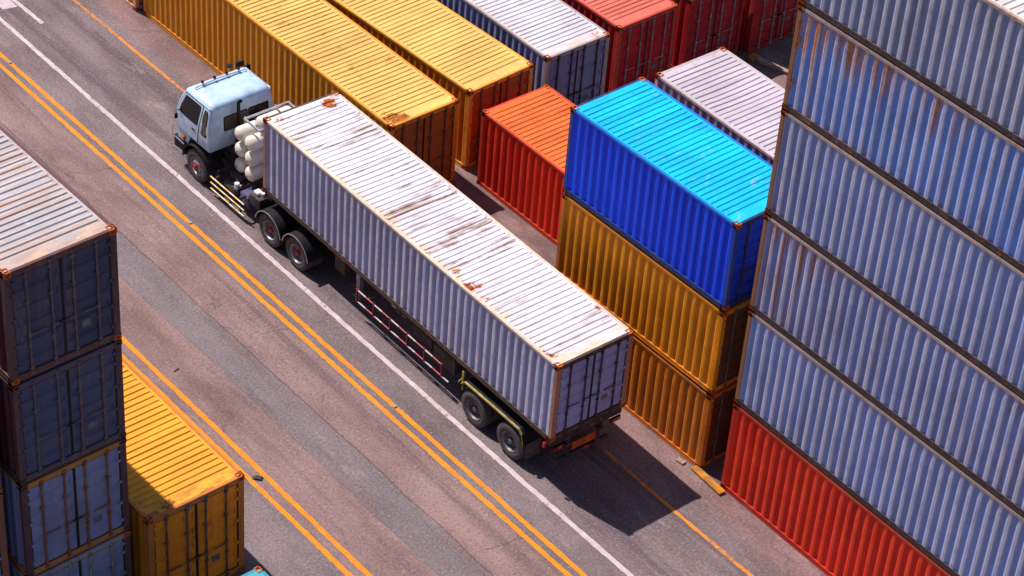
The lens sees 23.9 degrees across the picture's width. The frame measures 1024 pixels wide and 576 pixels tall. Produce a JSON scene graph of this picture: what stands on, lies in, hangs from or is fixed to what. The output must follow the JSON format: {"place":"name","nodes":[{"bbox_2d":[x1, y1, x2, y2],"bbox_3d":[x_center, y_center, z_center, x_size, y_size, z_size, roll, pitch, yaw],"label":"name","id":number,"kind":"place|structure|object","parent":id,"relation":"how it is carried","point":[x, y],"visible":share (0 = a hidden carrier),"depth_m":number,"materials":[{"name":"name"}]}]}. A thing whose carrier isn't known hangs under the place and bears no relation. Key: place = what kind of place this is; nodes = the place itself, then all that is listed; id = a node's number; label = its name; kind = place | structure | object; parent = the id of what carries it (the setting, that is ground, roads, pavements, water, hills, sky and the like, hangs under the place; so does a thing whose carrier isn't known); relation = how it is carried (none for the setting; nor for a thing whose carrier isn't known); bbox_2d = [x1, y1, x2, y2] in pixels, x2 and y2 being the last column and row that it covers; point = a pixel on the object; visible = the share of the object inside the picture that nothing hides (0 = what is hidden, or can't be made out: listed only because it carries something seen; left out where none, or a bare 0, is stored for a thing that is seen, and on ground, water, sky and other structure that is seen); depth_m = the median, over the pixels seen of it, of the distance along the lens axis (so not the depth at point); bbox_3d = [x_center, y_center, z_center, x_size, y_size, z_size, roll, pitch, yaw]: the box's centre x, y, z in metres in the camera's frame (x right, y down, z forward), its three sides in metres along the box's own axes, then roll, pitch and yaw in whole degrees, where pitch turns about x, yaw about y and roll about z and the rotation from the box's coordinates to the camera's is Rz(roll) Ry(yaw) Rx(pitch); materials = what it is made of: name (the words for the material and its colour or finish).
{"place":"outdoors","nodes":[
{"label":"outdoors","id":0,"kind":"place"},
{"bbox_2d":[0,0,826,575],"bbox_3d":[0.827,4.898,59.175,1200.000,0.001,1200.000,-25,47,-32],"label":"road","id":1,"kind":"structure","parent":0,"point":[348,466],"depth_m":61.38,"materials":[{"name":"grey asphalt"}]},
{"bbox_2d":[0,0,16,8],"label":"road marking","id":2,"kind":"object","parent":1,"relation":"on","point":[5,4],"visible":1,"depth_m":74.61,"materials":[{"name":"white paint"}]},
{"bbox_2d":[12,0,43,23],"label":"road marking","id":3,"kind":"object","parent":1,"relation":"on","point":[33,15],"visible":1,"depth_m":74.36,"materials":[{"name":"white paint"}]},
{"bbox_2d":[8,529,131,575],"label":"shipping container","id":4,"kind":"object","parent":1,"relation":"on","point":[110,556],"visible":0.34,"depth_m":53.08,"materials":[{"name":"metal"}]},
{"bbox_2d":[46,561,79,575],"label":"door","id":5,"kind":"structure","parent":4,"relation":"in","point":[73,569],"depth_m":52.61,"materials":[{"name":"paint"}]},
{"bbox_2d":[0,437,130,575],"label":"shipping container","id":6,"kind":"object","parent":4,"relation":"on","point":[53,517],"visible":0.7,"depth_m":51.61,"materials":[{"name":"metal"}]},
{"bbox_2d":[26,468,82,568],"bbox_3d":[-9.710,4.898,51.403,1.316,2.532,0.080,-26,48,-33],"label":"door","id":7,"kind":"structure","parent":6,"relation":"in","point":[52,503],"depth_m":51.39,"materials":[{"name":"paint"}]},
{"bbox_2d":[0,339,125,486],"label":"shipping container","id":8,"kind":"object","parent":6,"relation":"on","point":[59,415],"visible":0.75,"depth_m":49.93,"materials":[{"name":"metal"}]},
{"bbox_2d":[18,370,72,475],"bbox_3d":[-9.532,2.763,49.706,1.316,2.535,0.080,-26,48,-33],"label":"door","id":9,"kind":"structure","parent":8,"relation":"in","point":[45,407],"depth_m":49.69,"materials":[{"name":"paint"}]},
{"bbox_2d":[0,126,121,386],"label":"shipping container","id":10,"kind":"object","parent":8,"relation":"on","point":[59,293],"visible":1,"depth_m":48.26,"materials":[{"name":"metal"}]},
{"bbox_2d":[9,258,70,375],"bbox_3d":[-9.348,0.568,47.961,1.316,2.679,0.080,-26,48,-33],"label":"door","id":11,"kind":"structure","parent":10,"relation":"in","point":[37,298],"depth_m":47.93,"materials":[{"name":"paint"}]},
{"bbox_2d":[59,238,115,354],"bbox_3d":[-8.545,0.181,48.532,1.316,2.679,0.080,-26,48,-33],"label":"door","id":12,"kind":"structure","parent":10,"relation":"in","point":[86,272],"depth_m":48.55,"materials":[{"name":"paint"}]},
{"bbox_2d":[67,348,120,453],"bbox_3d":[-8.728,2.376,50.277,1.316,2.535,0.080,-26,48,-33],"label":"door","id":13,"kind":"structure","parent":8,"relation":"in","point":[94,408],"depth_m":50.30,"materials":[{"name":"paint"}]},
{"bbox_2d":[74,447,124,546],"bbox_3d":[-8.907,4.511,51.974,1.316,2.532,0.080,-26,48,-33],"label":"door","id":14,"kind":"structure","parent":6,"relation":"in","point":[98,481],"depth_m":51.99,"materials":[{"name":"paint"}]},
{"bbox_2d":[80,539,127,575],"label":"door","id":15,"kind":"structure","parent":4,"relation":"in","point":[110,560],"depth_m":53.28,"materials":[{"name":"paint"}]},
{"bbox_2d":[73,0,184,92],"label":"road marking","id":16,"kind":"object","parent":1,"relation":"on","point":[131,47],"visible":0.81,"depth_m":73.19,"materials":[{"name":"orange paint"}]},
{"bbox_2d":[122,0,143,11],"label":"shipping container","id":17,"kind":"object","parent":1,"relation":"on","point":[136,5],"visible":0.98,"depth_m":74.80,"materials":[{"name":"metal"}]},
{"bbox_2d":[122,358,244,575],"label":"shipping container","id":18,"kind":"object","parent":1,"relation":"on","point":[186,478],"visible":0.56,"depth_m":54.69,"materials":[{"name":"metal"}]},
{"bbox_2d":[152,504,202,575],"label":"door","id":19,"kind":"structure","parent":18,"relation":"in","point":[175,536],"depth_m":54.25,"materials":[{"name":"paint"}]},
{"bbox_2d":[193,484,240,575],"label":"door","id":20,"kind":"structure","parent":18,"relation":"in","point":[216,515],"depth_m":55.02,"materials":[{"name":"paint"}]},
{"bbox_2d":[122,354,352,575],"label":"road marking","id":21,"kind":"object","parent":1,"relation":"on","point":[324,551],"visible":0.52,"depth_m":58.59,"materials":[{"name":"yellow paint"}]},
{"bbox_2d":[121,336,372,575],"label":"road marking","id":22,"kind":"object","parent":1,"relation":"on","point":[277,487],"visible":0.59,"depth_m":59.25,"materials":[{"name":"yellow paint"}]},
{"bbox_2d":[172,60,326,270],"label":"truck tractor","id":23,"kind":"object","parent":1,"relation":"on","point":[220,118],"visible":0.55,"depth_m":66.74,"materials":[{"name":"white paint"}]},
{"bbox_2d":[241,565,268,575],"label":"shipping container","id":24,"kind":"object","parent":1,"relation":"on","point":[258,570],"visible":1,"depth_m":52.69,"materials":[{"name":"metal"}]},
{"bbox_2d":[252,475,262,480],"bbox_3d":[-6.173,4.608,58.754,0.260,0.050,0.120,9,39,6],"label":"road stud","id":25,"kind":"object","parent":1,"relation":"on","point":[257,477],"visible":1,"depth_m":58.73,"materials":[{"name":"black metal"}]},
{"bbox_2d":[0,63,571,575],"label":"road marking","id":26,"kind":"object","parent":1,"relation":"on","point":[332,363],"visible":1,"depth_m":63.08,"materials":[{"name":"yellow paint"}]},
{"bbox_2d":[0,52,586,575],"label":"road marking","id":27,"kind":"object","parent":1,"relation":"on","point":[330,348],"visible":1,"depth_m":63.40,"materials":[{"name":"yellow paint"}]},
{"bbox_2d":[143,0,459,183],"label":"shipping container","id":28,"kind":"object","parent":1,"relation":"on","point":[296,52],"visible":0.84,"depth_m":68.95,"materials":[{"name":"metal"}]},
{"bbox_2d":[393,118,423,159],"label":"door","id":29,"kind":"structure","parent":28,"relation":"in","point":[411,136],"depth_m":66.65,"materials":[{"name":"paint"}]},
{"bbox_2d":[422,106,455,179],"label":"door","id":30,"kind":"structure","parent":28,"relation":"in","point":[438,127],"depth_m":67.48,"materials":[{"name":"paint"}]},
{"bbox_2d":[0,17,633,575],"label":"road marking","id":31,"kind":"object","parent":1,"relation":"on","point":[370,347],"visible":1,"depth_m":63.75,"materials":[{"name":"white paint"}]},
{"bbox_2d":[326,0,533,170],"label":"shipping container","id":32,"kind":"object","parent":1,"relation":"on","point":[475,70],"visible":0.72,"depth_m":69.33,"materials":[{"name":"metal"}]},
{"bbox_2d":[468,83,500,162],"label":"door","id":33,"kind":"structure","parent":32,"relation":"in","point":[488,98],"depth_m":68.58,"materials":[{"name":"paint"}]},
{"bbox_2d":[500,70,529,103],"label":"door","id":34,"kind":"structure","parent":32,"relation":"in","point":[514,87],"depth_m":69.02,"materials":[{"name":"paint"}]},
{"bbox_2d":[267,194,621,462],"bbox_3d":[-1.869,0.697,62.977,2.840,1.489,12.192,-24,47,-31],"label":"semi trailer","id":35,"kind":"object","parent":1,"relation":"on","point":[518,435],"visible":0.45,"depth_m":60.04,"materials":[{"name":"black metal"}]},
{"bbox_2d":[263,90,633,442],"bbox_3d":[-1.903,-0.796,61.739,2.387,2.379,12.326,-24,47,-31],"label":"shipping container","id":36,"kind":"object","parent":35,"relation":"on","point":[535,340],"visible":1,"depth_m":60.41,"materials":[{"name":"metal"}]},
{"bbox_2d":[554,354,594,434],"bbox_3d":[1.531,2.545,57.896,1.209,2.241,0.081,-24,47,-31],"label":"door","id":37,"kind":"structure","parent":36,"relation":"in","point":[576,379],"depth_m":57.90,"materials":[{"name":"paint"}]},
{"bbox_2d":[588,339,628,418],"bbox_3d":[2.290,2.206,58.402,1.209,2.241,0.081,-24,47,-31],"label":"door","id":38,"kind":"structure","parent":36,"relation":"in","point":[609,363],"depth_m":58.43,"materials":[{"name":"paint"}]},
{"bbox_2d":[437,0,610,105],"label":"shipping container","id":39,"kind":"object","parent":1,"relation":"on","point":[562,46],"visible":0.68,"depth_m":70.74,"materials":[{"name":"metal"}]},
{"bbox_2d":[549,50,577,102],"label":"door","id":40,"kind":"structure","parent":39,"relation":"in","point":[562,73],"depth_m":70.22,"materials":[{"name":"paint"}]},
{"bbox_2d":[573,40,606,105],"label":"door","id":41,"kind":"structure","parent":39,"relation":"in","point":[589,68],"depth_m":70.95,"materials":[{"name":"paint"}]},
{"bbox_2d":[476,84,574,245],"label":"shipping container","id":42,"kind":"object","parent":1,"relation":"on","point":[522,153],"visible":0.33,"depth_m":67.14,"materials":[{"name":"metal"}]},
{"bbox_2d":[562,0,678,93],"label":"shipping container","id":43,"kind":"object","parent":1,"relation":"on","point":[641,41],"visible":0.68,"depth_m":71.98,"materials":[{"name":"metal"}]},
{"bbox_2d":[616,20,647,88],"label":"door","id":44,"kind":"structure","parent":43,"relation":"in","point":[633,42],"depth_m":71.96,"materials":[{"name":"paint"}]},
{"bbox_2d":[641,11,674,81],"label":"door","id":45,"kind":"structure","parent":43,"relation":"in","point":[656,56],"depth_m":72.54,"materials":[{"name":"paint"}]},
{"bbox_2d":[603,449,753,575],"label":"road marking","id":46,"kind":"object","parent":1,"relation":"on","point":[690,524],"visible":1,"depth_m":58.74,"materials":[{"name":"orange paint"}]},
{"bbox_2d":[623,335,737,468],"bbox_3d":[3.786,1.668,61.615,2.399,2.410,5.842,-25,47,-32],"label":"shipping container","id":47,"kind":"object","parent":1,"relation":"on","point":[678,410],"visible":0.2,"depth_m":59.99,"materials":[{"name":"metal"}]},
{"bbox_2d":[555,192,750,394],"bbox_3d":[3.952,-0.317,60.037,2.399,2.547,5.842,-25,47,-32],"label":"shipping container","id":48,"kind":"object","parent":47,"relation":"on","point":[691,332],"visible":0.32,"depth_m":59.09,"materials":[{"name":"metal"}]},
{"bbox_2d":[562,76,772,310],"bbox_3d":[4.122,-2.346,58.424,2.399,2.522,5.842,-25,47,-32],"label":"shipping container","id":49,"kind":"object","parent":48,"relation":"on","point":[671,183],"visible":0.68,"depth_m":57.62,"materials":[{"name":"metal"}]},
{"bbox_2d":[729,218,763,302],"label":"door","id":50,"kind":"structure","parent":49,"relation":"in","point":[750,235],"depth_m":56.44,"materials":[{"name":"paint"}]},
{"bbox_2d":[716,305,748,386],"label":"door","id":51,"kind":"structure","parent":48,"relation":"in","point":[736,322],"depth_m":58.06,"materials":[{"name":"paint"}]},
{"bbox_2d":[704,387,736,461],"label":"door","id":52,"kind":"structure","parent":47,"relation":"in","point":[722,410],"depth_m":59.64,"materials":[{"name":"paint"}]},
{"bbox_2d":[676,457,685,464],"bbox_3d":[4.207,4.314,60.218,0.220,0.050,0.140,33,47,31],"label":"timber block","id":53,"kind":"object","parent":1,"relation":"on","point":[681,461],"depth_m":60.19,"materials":[{"name":"beige wood"}]},
{"bbox_2d":[670,0,744,67],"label":"shipping container","id":54,"kind":"object","parent":1,"relation":"on","point":[703,27],"visible":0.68,"depth_m":73.64,"materials":[{"name":"metal"}]},
{"bbox_2d":[686,0,717,61],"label":"door","id":55,"kind":"structure","parent":54,"relation":"in","point":[703,16],"depth_m":73.43,"materials":[{"name":"paint"}]},
{"bbox_2d":[711,0,740,51],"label":"door","id":56,"kind":"structure","parent":54,"relation":"in","point":[728,11],"depth_m":74.13,"materials":[{"name":"paint"}]},
{"bbox_2d":[691,465,724,495],"bbox_3d":[4.840,4.744,59.722,0.200,0.076,1.120,-22,45,-29],"label":"timber block","id":57,"kind":"object","parent":1,"relation":"on","point":[708,480],"depth_m":59.67,"materials":[{"name":"yellow wood"}]},
{"bbox_2d":[747,53,759,62],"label":"timber block","id":58,"kind":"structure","parent":1,"relation":"on","point":[753,57],"depth_m":74.82,"materials":[{"name":"brown wood"}]},
{"bbox_2d":[738,0,798,53],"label":"shipping container","id":59,"kind":"object","parent":1,"relation":"on","point":[765,23],"visible":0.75,"depth_m":75.08,"materials":[{"name":"metal"}]},
{"bbox_2d":[751,0,780,48],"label":"door","id":60,"kind":"structure","parent":59,"relation":"in","point":[766,21],"depth_m":74.95,"materials":[{"name":"paint"}]},
{"bbox_2d":[775,0,798,38],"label":"door","id":61,"kind":"structure","parent":59,"relation":"in","point":[788,10],"depth_m":75.56,"materials":[{"name":"paint"}]},
{"bbox_2d":[756,57,787,74],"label":"timber beam","id":62,"kind":"structure","parent":1,"relation":"on","point":[772,65],"depth_m":74.57,"materials":[{"name":"brown wood"}]},
{"bbox_2d":[720,402,952,575],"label":"shipping container","id":63,"kind":"object","parent":1,"relation":"on","point":[811,512],"visible":0.42,"depth_m":57.11,"materials":[{"name":"metal"}]},
{"bbox_2d":[734,309,1023,575],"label":"shipping container","id":64,"kind":"object","parent":63,"relation":"on","point":[946,514],"visible":0.56,"depth_m":54.44,"materials":[{"name":"metal"}]},
{"bbox_2d":[749,213,1023,516],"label":"shipping container","id":65,"kind":"object","parent":64,"relation":"on","point":[949,402],"visible":0.45,"depth_m":52.75,"materials":[{"name":"metal"}]},
{"bbox_2d":[765,108,1023,398],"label":"shipping container","id":66,"kind":"object","parent":65,"relation":"on","point":[958,289],"visible":0.52,"depth_m":51.24,"materials":[{"name":"metal"}]},
{"bbox_2d":[781,3,1023,271],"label":"shipping container","id":67,"kind":"object","parent":66,"relation":"on","point":[956,164],"visible":0.61,"depth_m":49.76,"materials":[{"name":"metal"}]},
{"bbox_2d":[798,0,1023,145],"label":"shipping container","id":68,"kind":"object","parent":67,"relation":"on","point":[968,55],"visible":1,"depth_m":47.88,"materials":[{"name":"metal"}]},
{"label":"shipping container","id":69,"kind":"object","parent":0,"visible":0},
{"bbox_2d":[655,46,784,165],"bbox_3d":[6.590,-3.521,64.287,2.473,2.707,6.072,-24,47,-31],"label":"shipping container","id":70,"kind":"object","parent":69,"relation":"on","point":[730,94],"visible":0.39,"depth_m":64.11,"materials":[{"name":"metal"}]},
{"bbox_3d":[-15.699,4.796,55.424,2.544,2.667,12.206,-25,47,-32],"label":"shipping container","id":71,"kind":"object","parent":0,"visible":0},
{"bbox_2d":[0,493,9,575],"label":"shipping container","id":72,"kind":"object","parent":71,"relation":"on","point":[4,567],"visible":1,"depth_m":50.97,"materials":[{"name":"metal"}]},
{"bbox_2d":[0,538,4,575],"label":"door","id":73,"kind":"structure","parent":72,"relation":"in","point":[1,558],"depth_m":51.30,"materials":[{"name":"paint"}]}
]}

